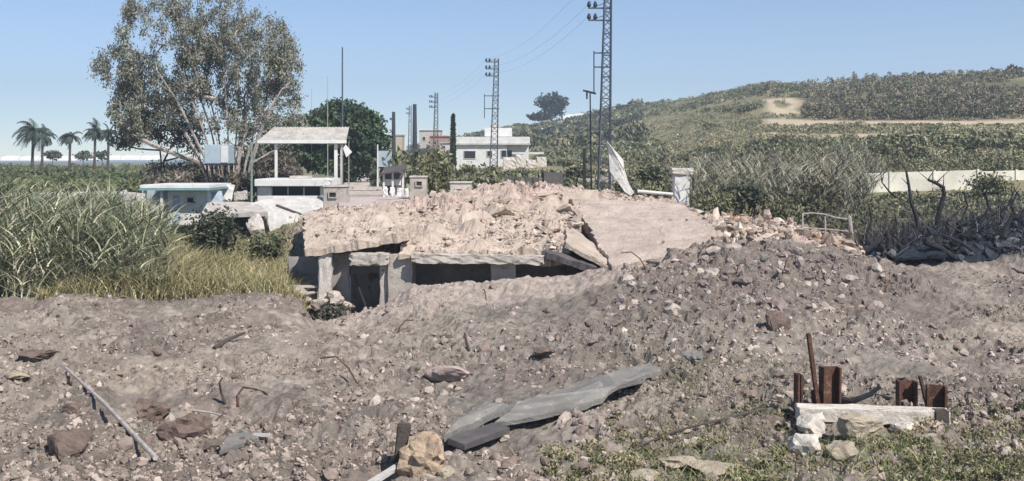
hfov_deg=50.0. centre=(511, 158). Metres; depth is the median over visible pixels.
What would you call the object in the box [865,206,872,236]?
charred branch
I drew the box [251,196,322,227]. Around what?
roof panel
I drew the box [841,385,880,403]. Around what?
charred branch
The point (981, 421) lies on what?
rubble lump
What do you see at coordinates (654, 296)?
rubble lump
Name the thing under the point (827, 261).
rubble lump
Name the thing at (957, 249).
burnt rubble
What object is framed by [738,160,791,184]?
bush
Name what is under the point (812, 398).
rusty plate
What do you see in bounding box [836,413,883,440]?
limestone rock
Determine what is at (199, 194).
white outbuilding
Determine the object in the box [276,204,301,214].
timber beam
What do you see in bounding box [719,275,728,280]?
rubble lump
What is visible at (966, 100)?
vineyard
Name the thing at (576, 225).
broken plate
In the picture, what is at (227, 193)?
scrap board
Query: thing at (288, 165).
undergrowth
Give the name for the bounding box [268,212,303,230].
roof panel
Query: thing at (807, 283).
rubble lump
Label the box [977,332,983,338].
rubble lump
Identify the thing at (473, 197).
rubble lump
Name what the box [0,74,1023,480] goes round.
ground
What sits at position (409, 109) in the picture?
lattice pylon
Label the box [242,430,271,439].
concrete sheet
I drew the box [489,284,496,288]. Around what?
rubble lump
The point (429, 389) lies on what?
rubble lump
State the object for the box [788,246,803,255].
rubble lump
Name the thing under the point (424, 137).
distant house
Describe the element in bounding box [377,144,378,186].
thin pole
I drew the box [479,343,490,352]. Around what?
rubble lump
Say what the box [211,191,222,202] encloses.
scrap board
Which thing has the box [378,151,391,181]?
road sign
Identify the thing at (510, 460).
rubble lump
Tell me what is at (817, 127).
dry hill grass
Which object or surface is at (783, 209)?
thicket
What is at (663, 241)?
deck rubble
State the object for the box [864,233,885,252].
charred branch
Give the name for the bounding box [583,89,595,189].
lamp post
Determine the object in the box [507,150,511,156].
window
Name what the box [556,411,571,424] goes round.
rubble lump
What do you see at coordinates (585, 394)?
asphalt slab
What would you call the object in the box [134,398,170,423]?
earth clod
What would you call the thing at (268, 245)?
bush
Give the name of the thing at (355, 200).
road
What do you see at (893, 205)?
thicket
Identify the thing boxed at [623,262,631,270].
rubble lump
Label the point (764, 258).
rubble heap
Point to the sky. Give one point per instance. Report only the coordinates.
(397, 54)
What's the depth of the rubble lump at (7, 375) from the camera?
22.62 m
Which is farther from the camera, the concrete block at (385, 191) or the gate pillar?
the concrete block at (385, 191)
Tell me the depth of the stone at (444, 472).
15.90 m
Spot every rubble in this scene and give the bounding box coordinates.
[0,237,1023,480]
[311,204,404,239]
[407,205,549,250]
[421,250,537,255]
[543,211,579,249]
[598,205,717,242]
[690,207,865,256]
[860,208,1023,263]
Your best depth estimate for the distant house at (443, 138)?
290.00 m
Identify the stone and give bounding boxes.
[3,371,29,378]
[62,403,80,413]
[436,466,454,478]
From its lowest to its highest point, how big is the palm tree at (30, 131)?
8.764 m
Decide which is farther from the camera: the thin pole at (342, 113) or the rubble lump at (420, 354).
the thin pole at (342, 113)
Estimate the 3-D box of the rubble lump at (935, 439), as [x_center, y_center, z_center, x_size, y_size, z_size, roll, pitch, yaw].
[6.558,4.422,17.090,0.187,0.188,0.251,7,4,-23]
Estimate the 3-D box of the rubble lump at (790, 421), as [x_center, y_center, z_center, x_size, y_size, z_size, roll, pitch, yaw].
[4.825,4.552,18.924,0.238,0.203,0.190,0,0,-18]
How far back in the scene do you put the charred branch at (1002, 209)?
41.96 m
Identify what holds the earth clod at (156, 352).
on the ground at (582, 288)
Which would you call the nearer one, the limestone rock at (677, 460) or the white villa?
the limestone rock at (677, 460)
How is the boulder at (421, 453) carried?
on the ground at (582, 288)
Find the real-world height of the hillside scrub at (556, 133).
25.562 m
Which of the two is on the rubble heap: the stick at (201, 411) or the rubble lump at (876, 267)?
the rubble lump at (876, 267)
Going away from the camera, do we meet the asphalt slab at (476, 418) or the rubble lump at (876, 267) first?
the asphalt slab at (476, 418)
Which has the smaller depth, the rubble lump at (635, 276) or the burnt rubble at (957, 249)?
the rubble lump at (635, 276)
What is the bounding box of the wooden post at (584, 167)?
[583,148,585,188]
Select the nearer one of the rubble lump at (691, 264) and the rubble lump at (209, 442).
the rubble lump at (209, 442)
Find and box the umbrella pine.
[533,90,569,120]
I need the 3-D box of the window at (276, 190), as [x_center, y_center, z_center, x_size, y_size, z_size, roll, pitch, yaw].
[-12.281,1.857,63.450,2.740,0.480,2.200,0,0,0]
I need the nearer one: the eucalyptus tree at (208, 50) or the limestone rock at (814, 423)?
the limestone rock at (814, 423)
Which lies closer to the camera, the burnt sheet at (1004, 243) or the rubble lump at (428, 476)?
the rubble lump at (428, 476)
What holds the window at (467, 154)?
in the white villa
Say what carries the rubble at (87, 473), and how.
on the ground at (582, 288)
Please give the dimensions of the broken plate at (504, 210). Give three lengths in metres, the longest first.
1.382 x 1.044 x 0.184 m
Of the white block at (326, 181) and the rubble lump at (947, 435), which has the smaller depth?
the rubble lump at (947, 435)
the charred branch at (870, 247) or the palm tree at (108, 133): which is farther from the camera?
the palm tree at (108, 133)
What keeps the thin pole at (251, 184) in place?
on the ground at (582, 288)
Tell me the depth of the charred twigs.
39.12 m
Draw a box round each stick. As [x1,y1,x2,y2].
[192,409,225,415]
[212,332,245,349]
[219,377,225,403]
[464,333,470,350]
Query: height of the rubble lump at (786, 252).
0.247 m
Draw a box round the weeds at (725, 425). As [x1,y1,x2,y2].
[629,349,827,452]
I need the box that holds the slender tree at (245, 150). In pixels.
[217,82,300,162]
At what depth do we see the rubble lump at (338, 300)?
34.86 m
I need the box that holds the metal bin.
[541,172,562,185]
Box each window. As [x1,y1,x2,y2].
[186,196,194,203]
[273,187,319,194]
[328,191,336,197]
[415,180,422,186]
[464,151,475,158]
[501,150,506,157]
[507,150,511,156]
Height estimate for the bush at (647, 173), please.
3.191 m
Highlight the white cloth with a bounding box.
[343,145,351,156]
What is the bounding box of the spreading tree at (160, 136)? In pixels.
[106,100,219,173]
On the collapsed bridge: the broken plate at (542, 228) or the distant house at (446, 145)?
the broken plate at (542, 228)
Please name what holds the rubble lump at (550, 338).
on the ground at (582, 288)
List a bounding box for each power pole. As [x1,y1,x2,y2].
[391,112,395,151]
[412,104,416,151]
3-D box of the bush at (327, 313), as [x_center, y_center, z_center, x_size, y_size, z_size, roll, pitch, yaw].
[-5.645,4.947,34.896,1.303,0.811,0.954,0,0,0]
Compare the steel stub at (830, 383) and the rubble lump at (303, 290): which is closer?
the steel stub at (830, 383)
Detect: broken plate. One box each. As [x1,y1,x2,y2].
[326,223,340,230]
[490,206,514,216]
[532,190,558,196]
[534,222,554,235]
[542,214,566,224]
[554,205,577,215]
[563,190,599,203]
[569,221,583,228]
[725,220,742,224]
[752,230,777,241]
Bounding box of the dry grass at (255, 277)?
[23,240,326,311]
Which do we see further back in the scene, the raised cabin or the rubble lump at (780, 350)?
the raised cabin
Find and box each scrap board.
[125,192,144,207]
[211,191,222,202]
[221,184,234,200]
[234,190,246,200]
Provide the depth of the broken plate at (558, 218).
40.45 m
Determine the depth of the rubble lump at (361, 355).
25.21 m
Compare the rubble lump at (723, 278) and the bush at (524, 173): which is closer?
the rubble lump at (723, 278)
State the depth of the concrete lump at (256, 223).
51.28 m
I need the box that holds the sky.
[0,0,1023,158]
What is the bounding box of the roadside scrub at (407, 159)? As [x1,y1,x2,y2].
[368,146,455,190]
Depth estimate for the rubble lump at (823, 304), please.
28.62 m
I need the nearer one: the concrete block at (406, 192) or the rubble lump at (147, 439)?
the rubble lump at (147, 439)
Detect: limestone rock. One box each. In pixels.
[628,469,658,480]
[657,455,696,469]
[687,460,742,476]
[688,437,700,447]
[787,433,820,457]
[796,412,825,438]
[825,440,858,460]
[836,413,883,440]
[890,421,913,432]
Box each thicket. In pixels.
[447,165,684,198]
[664,146,1023,224]
[669,134,898,223]
[808,188,1023,241]
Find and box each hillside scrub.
[406,98,652,158]
[529,80,846,165]
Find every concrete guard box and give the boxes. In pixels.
[323,185,350,206]
[409,176,427,196]
[449,181,472,190]
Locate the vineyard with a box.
[798,66,1023,119]
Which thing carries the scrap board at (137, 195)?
on the ground at (582, 288)
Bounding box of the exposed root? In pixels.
[633,408,762,448]
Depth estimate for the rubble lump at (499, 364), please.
23.59 m
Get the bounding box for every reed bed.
[0,173,205,295]
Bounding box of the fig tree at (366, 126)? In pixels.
[242,97,393,182]
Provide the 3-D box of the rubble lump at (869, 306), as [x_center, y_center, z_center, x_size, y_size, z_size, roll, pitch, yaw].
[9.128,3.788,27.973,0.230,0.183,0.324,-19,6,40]
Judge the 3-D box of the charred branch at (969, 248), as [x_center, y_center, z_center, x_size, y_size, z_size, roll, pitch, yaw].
[15.005,2.838,37.016,1.050,0.614,0.147,0,0,26]
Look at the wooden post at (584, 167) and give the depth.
62.92 m
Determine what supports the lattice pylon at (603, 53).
on the ground at (582, 288)
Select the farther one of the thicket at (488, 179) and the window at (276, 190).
the thicket at (488, 179)
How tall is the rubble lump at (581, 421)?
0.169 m
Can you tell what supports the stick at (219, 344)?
on the ground at (582, 288)
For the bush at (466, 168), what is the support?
on the ground at (582, 288)
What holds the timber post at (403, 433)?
on the ground at (582, 288)
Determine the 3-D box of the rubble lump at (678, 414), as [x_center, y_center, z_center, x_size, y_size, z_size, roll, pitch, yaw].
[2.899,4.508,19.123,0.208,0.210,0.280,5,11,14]
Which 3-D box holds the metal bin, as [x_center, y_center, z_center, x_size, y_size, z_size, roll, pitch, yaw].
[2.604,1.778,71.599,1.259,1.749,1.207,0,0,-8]
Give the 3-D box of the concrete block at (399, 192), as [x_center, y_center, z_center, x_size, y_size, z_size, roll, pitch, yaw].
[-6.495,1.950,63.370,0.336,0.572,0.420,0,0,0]
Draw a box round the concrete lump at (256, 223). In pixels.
[246,213,264,235]
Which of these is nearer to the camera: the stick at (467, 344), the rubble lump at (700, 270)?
the stick at (467, 344)
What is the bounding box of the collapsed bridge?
[288,198,723,318]
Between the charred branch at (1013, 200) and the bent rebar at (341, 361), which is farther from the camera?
the charred branch at (1013, 200)
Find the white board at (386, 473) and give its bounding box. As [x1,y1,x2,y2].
[368,462,397,480]
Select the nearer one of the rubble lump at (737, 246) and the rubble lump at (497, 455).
the rubble lump at (497, 455)
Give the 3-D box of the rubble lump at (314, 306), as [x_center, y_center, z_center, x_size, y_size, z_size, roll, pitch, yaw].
[-6.230,4.708,35.448,0.661,0.400,0.677,0,0,0]
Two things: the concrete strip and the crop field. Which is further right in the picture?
the concrete strip
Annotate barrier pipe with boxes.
[637,190,672,195]
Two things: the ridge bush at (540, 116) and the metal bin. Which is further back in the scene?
the ridge bush at (540, 116)
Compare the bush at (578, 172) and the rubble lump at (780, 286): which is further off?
the bush at (578, 172)
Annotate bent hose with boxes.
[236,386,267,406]
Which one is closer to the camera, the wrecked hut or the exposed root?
the exposed root
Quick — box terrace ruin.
[503,152,546,168]
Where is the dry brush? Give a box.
[812,191,1020,238]
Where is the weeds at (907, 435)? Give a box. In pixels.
[536,395,1023,480]
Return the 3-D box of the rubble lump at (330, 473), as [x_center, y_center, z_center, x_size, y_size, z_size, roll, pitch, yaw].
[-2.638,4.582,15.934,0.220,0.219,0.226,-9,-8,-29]
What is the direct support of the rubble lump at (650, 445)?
on the ground at (582, 288)
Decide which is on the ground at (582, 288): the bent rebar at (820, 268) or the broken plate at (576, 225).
the bent rebar at (820, 268)
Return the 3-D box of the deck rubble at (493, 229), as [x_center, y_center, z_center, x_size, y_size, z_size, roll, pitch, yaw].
[-1.203,2.438,40.262,5.833,1.196,8.852,0,0,0]
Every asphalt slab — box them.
[444,402,510,441]
[448,423,509,449]
[494,364,661,425]
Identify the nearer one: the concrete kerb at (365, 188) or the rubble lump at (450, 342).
the rubble lump at (450, 342)
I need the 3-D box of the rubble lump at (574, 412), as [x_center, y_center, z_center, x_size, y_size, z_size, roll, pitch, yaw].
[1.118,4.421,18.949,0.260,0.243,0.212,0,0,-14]
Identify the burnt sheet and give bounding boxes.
[894,243,946,260]
[915,236,953,245]
[963,238,997,262]
[987,234,1012,248]
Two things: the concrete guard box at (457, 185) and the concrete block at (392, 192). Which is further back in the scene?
the concrete block at (392, 192)
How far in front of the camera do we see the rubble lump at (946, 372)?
22.66 m
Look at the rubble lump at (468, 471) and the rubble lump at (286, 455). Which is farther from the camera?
the rubble lump at (286, 455)
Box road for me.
[339,177,408,205]
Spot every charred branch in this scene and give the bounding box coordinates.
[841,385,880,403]
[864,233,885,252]
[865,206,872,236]
[875,394,893,398]
[880,172,896,197]
[885,230,891,248]
[897,158,921,233]
[900,222,906,238]
[918,167,949,225]
[923,238,957,259]
[941,233,973,251]
[948,203,966,223]
[960,192,968,221]
[966,184,1019,221]
[981,182,993,220]
[1000,217,1012,238]
[1010,192,1017,215]
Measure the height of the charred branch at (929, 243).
0.732 m
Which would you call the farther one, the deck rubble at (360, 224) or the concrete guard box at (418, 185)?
the concrete guard box at (418, 185)
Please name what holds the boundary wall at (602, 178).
on the ground at (582, 288)
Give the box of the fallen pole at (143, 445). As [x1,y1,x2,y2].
[65,367,157,460]
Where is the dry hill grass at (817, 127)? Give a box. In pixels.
[572,94,1023,171]
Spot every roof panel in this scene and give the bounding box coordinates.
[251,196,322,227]
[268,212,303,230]
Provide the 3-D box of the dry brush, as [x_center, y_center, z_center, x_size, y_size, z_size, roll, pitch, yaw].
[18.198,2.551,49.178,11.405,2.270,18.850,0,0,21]
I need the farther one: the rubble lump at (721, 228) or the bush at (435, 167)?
the bush at (435, 167)
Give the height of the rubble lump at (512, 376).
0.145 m
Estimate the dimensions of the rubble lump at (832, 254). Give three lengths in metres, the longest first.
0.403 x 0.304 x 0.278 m
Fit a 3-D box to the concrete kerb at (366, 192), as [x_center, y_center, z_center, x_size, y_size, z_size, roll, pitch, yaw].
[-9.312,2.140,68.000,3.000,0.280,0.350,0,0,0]
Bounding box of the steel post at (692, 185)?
[692,175,693,198]
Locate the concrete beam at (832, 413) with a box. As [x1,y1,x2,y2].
[795,403,950,424]
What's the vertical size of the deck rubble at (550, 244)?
1.074 m
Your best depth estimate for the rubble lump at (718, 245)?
33.00 m
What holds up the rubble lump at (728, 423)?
on the ground at (582, 288)
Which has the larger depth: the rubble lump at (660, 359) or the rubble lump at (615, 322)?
the rubble lump at (615, 322)
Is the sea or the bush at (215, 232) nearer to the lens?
the bush at (215, 232)
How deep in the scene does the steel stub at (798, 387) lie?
18.74 m
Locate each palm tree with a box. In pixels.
[12,118,53,169]
[29,124,57,169]
[56,131,82,169]
[82,118,107,170]
[96,123,118,170]
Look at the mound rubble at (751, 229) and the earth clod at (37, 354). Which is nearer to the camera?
the earth clod at (37, 354)
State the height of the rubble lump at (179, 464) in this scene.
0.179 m
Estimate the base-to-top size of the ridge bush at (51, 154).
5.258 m
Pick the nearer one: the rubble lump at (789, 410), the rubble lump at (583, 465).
the rubble lump at (583, 465)
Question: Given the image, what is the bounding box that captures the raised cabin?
[202,145,237,182]
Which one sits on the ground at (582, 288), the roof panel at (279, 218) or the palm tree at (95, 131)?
the palm tree at (95, 131)
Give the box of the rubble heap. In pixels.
[300,178,895,318]
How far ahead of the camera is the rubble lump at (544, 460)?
15.90 m
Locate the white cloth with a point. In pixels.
(347, 150)
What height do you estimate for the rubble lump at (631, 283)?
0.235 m
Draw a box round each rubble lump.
[4,371,12,378]
[57,465,76,475]
[116,437,134,451]
[125,417,133,422]
[142,436,154,443]
[164,413,174,420]
[175,462,182,467]
[204,439,224,449]
[278,452,290,461]
[294,285,307,296]
[309,298,328,310]
[323,410,335,417]
[323,467,337,480]
[324,352,334,356]
[327,290,341,298]
[330,296,343,305]
[340,301,354,310]
[356,352,366,358]
[369,395,381,405]
[376,455,387,462]
[407,365,420,373]
[417,352,423,357]
[420,473,433,479]
[421,386,433,393]
[439,338,448,343]
[439,389,448,394]
[447,339,456,345]
[465,467,473,475]
[471,195,481,201]
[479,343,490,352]
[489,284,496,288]
[489,452,501,459]
[496,197,511,203]
[496,361,506,367]
[500,435,509,441]
[501,456,517,465]
[506,374,515,379]
[507,205,519,212]
[540,456,550,466]
[544,306,551,312]
[547,335,554,341]
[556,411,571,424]
[557,191,562,197]
[570,408,582,417]
[571,420,578,426]
[572,461,589,470]
[575,426,588,435]
[578,418,586,424]
[585,320,591,326]
[609,319,621,326]
[617,294,625,302]
[622,274,634,280]
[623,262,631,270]
[627,280,636,286]
[630,273,638,280]
[631,344,636,350]
[642,437,655,449]
[643,294,660,300]
[645,258,659,266]
[654,356,664,362]
[664,303,680,314]
[670,406,679,413]
[673,411,684,419]
[687,262,695,267]
[696,268,704,272]
[698,279,708,287]
[699,255,708,261]
[704,268,719,275]
[705,245,720,254]
[709,243,723,247]
[715,225,726,231]
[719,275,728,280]
[722,267,735,275]
[724,417,738,426]
[725,243,741,250]
[734,276,751,285]
[746,297,755,302]
[746,389,757,397]
[770,371,787,378]
[771,297,785,310]
[775,283,783,289]
[776,347,782,353]
[778,275,789,282]
[781,251,790,254]
[782,407,793,417]
[786,417,794,427]
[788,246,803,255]
[801,281,810,285]
[808,303,816,307]
[819,301,828,306]
[821,259,832,264]
[821,306,835,312]
[825,252,837,257]
[834,294,845,303]
[841,274,858,282]
[855,349,860,355]
[865,303,874,310]
[870,262,881,271]
[873,300,883,307]
[887,455,896,463]
[912,433,925,443]
[925,352,937,360]
[929,436,941,443]
[932,421,943,431]
[937,369,953,374]
[941,433,951,439]
[948,361,956,367]
[959,348,968,355]
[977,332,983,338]
[977,418,989,427]
[986,392,997,400]
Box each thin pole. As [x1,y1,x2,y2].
[250,142,252,201]
[311,88,311,175]
[327,77,327,177]
[342,47,342,184]
[348,142,348,184]
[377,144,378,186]
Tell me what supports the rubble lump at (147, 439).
on the ground at (582, 288)
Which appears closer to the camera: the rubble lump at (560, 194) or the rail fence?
the rail fence
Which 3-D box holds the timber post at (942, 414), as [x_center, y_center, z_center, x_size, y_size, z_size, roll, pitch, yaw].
[7.035,4.429,18.050,0.240,0.620,0.200,0,0,0]
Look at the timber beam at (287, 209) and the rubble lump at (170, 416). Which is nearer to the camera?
the rubble lump at (170, 416)
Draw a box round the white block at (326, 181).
[322,178,331,185]
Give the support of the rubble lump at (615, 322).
on the ground at (582, 288)
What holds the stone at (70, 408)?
on the ground at (582, 288)
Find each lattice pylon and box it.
[406,106,411,152]
[429,93,437,149]
[484,58,498,167]
[587,0,611,191]
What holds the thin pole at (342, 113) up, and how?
on the ground at (582, 288)
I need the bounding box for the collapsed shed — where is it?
[202,202,267,231]
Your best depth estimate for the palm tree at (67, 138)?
174.80 m
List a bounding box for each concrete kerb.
[344,183,373,184]
[350,187,381,190]
[350,191,382,194]
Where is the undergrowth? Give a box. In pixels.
[136,148,303,201]
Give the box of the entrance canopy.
[257,127,348,184]
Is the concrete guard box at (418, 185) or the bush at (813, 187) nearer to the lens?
the bush at (813, 187)
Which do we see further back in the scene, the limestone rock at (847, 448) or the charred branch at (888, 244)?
the charred branch at (888, 244)
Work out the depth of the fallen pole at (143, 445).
18.50 m
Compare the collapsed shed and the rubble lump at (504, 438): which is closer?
the rubble lump at (504, 438)
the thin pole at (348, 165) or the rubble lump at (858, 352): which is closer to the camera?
the rubble lump at (858, 352)
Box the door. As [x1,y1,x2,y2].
[173,196,178,223]
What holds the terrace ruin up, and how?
on the ground at (582, 288)
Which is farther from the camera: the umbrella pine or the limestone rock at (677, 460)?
the umbrella pine
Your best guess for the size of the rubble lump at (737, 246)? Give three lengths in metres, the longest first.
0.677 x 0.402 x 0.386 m
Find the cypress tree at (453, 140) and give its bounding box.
[450,113,456,171]
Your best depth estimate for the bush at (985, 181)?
65.75 m
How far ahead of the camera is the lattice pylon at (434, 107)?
209.64 m
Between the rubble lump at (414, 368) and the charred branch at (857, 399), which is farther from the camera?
the rubble lump at (414, 368)
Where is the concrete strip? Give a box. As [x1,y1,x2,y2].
[290,285,317,287]
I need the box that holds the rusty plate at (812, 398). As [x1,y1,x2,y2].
[811,390,814,403]
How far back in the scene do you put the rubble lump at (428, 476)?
15.94 m
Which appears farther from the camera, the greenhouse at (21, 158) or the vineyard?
the greenhouse at (21, 158)
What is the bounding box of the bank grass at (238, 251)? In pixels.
[165,213,302,271]
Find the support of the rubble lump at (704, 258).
on the rubble heap
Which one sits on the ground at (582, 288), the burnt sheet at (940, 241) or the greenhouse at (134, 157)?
the greenhouse at (134, 157)
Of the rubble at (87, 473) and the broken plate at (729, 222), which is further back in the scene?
the broken plate at (729, 222)
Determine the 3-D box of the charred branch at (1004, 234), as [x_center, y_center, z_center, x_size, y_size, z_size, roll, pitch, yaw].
[16.808,2.363,37.360,0.471,0.764,0.228,0,0,-30]
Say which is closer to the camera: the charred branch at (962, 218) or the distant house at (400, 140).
the charred branch at (962, 218)
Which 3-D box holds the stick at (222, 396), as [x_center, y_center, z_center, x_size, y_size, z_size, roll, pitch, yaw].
[-5.523,4.425,20.952,0.136,0.537,0.147,0,0,0]
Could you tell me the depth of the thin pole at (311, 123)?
109.98 m
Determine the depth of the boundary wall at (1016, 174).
82.00 m
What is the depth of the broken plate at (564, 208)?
42.12 m
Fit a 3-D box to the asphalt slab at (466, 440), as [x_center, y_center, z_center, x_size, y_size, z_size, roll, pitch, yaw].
[-0.513,4.473,17.795,0.405,0.184,1.477,0,0,29]
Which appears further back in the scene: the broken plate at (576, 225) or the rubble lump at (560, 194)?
the rubble lump at (560, 194)
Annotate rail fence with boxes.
[802,212,853,238]
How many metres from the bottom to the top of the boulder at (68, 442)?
0.409 m
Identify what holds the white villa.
on the ground at (582, 288)
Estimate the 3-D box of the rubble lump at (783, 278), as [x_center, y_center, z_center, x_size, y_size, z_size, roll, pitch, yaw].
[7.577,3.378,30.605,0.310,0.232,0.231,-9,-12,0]
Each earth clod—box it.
[16,349,58,358]
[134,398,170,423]
[149,348,162,356]
[156,413,212,440]
[533,347,554,356]
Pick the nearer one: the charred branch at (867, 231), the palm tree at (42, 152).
the charred branch at (867, 231)
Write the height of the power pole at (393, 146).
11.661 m
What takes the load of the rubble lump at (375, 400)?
on the ground at (582, 288)
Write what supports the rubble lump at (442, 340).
on the ground at (582, 288)
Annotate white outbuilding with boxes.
[138,183,230,224]
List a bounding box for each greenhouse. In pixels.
[0,155,84,160]
[88,155,164,159]
[562,113,584,119]
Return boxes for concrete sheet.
[219,431,258,454]
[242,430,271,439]
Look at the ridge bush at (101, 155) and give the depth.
238.94 m
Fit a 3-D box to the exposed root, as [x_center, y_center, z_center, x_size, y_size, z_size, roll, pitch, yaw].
[3.047,4.387,18.012,3.388,0.107,0.202,0,0,-43]
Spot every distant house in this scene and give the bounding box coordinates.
[387,134,404,150]
[419,129,442,148]
[429,136,449,148]
[440,142,449,151]
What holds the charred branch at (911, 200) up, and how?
on the ground at (582, 288)
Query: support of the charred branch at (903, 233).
on the ground at (582, 288)
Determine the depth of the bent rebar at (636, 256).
32.67 m
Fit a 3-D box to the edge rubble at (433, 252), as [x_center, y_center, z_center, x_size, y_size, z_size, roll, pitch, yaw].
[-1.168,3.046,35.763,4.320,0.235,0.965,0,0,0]
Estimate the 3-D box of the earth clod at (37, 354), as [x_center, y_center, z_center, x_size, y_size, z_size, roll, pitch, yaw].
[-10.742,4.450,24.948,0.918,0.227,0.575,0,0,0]
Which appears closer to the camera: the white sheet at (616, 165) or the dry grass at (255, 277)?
the dry grass at (255, 277)
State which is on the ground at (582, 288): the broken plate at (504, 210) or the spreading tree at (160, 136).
the spreading tree at (160, 136)
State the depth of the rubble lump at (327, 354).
26.20 m
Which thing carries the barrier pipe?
on the ground at (582, 288)
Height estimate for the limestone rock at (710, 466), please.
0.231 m
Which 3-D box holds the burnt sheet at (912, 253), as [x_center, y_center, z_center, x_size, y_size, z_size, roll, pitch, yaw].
[13.820,3.179,37.381,1.942,0.541,1.064,0,0,0]
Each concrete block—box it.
[382,186,387,196]
[389,187,394,196]
[396,187,401,196]
[403,188,408,196]
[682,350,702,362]
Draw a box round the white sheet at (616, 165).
[607,141,633,195]
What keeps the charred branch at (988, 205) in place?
on the ground at (582, 288)
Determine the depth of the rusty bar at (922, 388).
18.61 m
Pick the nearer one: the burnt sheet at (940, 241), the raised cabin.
the burnt sheet at (940, 241)
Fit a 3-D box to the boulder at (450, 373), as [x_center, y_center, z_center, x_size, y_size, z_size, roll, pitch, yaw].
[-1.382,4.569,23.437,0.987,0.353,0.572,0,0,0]
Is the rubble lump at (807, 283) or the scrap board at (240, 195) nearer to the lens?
the rubble lump at (807, 283)
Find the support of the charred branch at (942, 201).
on the ground at (582, 288)
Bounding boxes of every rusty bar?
[806,333,819,403]
[918,375,926,406]
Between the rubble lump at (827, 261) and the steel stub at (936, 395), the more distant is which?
the rubble lump at (827, 261)
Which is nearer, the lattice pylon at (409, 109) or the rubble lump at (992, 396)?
the rubble lump at (992, 396)
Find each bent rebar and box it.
[320,356,357,383]
[621,251,645,268]
[808,261,825,281]
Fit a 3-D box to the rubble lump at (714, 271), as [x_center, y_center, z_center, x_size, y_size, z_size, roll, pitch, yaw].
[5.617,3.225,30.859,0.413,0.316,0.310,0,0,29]
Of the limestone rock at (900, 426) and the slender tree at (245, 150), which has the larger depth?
the slender tree at (245, 150)
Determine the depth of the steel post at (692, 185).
56.56 m
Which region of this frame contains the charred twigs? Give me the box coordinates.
[812,190,1023,253]
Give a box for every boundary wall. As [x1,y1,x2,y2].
[11,190,126,207]
[504,175,563,185]
[578,176,615,182]
[864,169,978,192]
[979,169,1023,179]
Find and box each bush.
[44,150,62,163]
[72,150,92,166]
[92,150,111,166]
[176,199,250,257]
[239,231,294,261]
[313,303,353,320]
[409,141,456,194]
[458,161,480,173]
[473,162,501,175]
[504,164,537,176]
[526,111,556,121]
[560,161,589,179]
[633,156,669,185]
[719,178,770,216]
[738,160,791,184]
[793,156,851,221]
[959,166,1020,199]
[1005,63,1023,71]
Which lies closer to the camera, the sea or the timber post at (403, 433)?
the timber post at (403, 433)
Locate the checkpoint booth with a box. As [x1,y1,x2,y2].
[254,176,340,200]
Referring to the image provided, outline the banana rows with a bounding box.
[713,127,1023,174]
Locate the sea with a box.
[0,159,203,161]
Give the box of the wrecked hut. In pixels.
[381,164,405,193]
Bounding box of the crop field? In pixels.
[0,162,199,192]
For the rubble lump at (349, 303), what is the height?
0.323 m
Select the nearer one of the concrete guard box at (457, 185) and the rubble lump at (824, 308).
the rubble lump at (824, 308)
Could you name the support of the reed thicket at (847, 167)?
on the ground at (582, 288)
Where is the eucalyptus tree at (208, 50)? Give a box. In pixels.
[85,0,308,178]
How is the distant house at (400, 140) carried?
on the ground at (582, 288)
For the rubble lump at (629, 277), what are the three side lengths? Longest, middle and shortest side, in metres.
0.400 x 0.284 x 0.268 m
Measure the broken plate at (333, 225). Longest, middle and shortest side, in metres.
0.497 x 0.402 x 0.178 m
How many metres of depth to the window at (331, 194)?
56.40 m
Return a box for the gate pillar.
[669,168,693,205]
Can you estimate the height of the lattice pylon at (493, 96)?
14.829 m
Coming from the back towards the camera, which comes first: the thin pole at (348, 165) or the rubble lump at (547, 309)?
the thin pole at (348, 165)
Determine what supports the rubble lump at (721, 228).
on the mound rubble at (751, 229)
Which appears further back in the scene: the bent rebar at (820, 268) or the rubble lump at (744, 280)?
the bent rebar at (820, 268)
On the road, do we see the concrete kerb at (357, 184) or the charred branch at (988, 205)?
the concrete kerb at (357, 184)
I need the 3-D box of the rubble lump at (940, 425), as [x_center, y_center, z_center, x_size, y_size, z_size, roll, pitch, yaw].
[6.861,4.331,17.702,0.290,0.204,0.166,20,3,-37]
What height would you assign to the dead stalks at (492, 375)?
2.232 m
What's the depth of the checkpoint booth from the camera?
62.00 m
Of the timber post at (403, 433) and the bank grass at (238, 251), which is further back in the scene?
the bank grass at (238, 251)
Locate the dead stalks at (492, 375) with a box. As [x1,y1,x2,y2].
[0,263,1022,453]
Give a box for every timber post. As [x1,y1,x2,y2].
[392,422,410,474]
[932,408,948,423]
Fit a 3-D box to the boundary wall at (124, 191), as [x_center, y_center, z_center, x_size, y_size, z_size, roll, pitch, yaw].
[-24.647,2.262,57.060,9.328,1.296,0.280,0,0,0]
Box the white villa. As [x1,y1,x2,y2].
[456,124,530,169]
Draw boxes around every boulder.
[47,428,93,460]
[397,431,444,477]
[424,365,469,381]
[765,310,790,331]
[931,184,946,190]
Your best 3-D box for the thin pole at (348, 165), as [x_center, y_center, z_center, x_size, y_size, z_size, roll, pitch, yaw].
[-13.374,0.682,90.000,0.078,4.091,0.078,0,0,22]
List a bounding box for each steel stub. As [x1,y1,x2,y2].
[794,373,802,422]
[819,366,841,403]
[895,380,917,405]
[925,384,946,407]

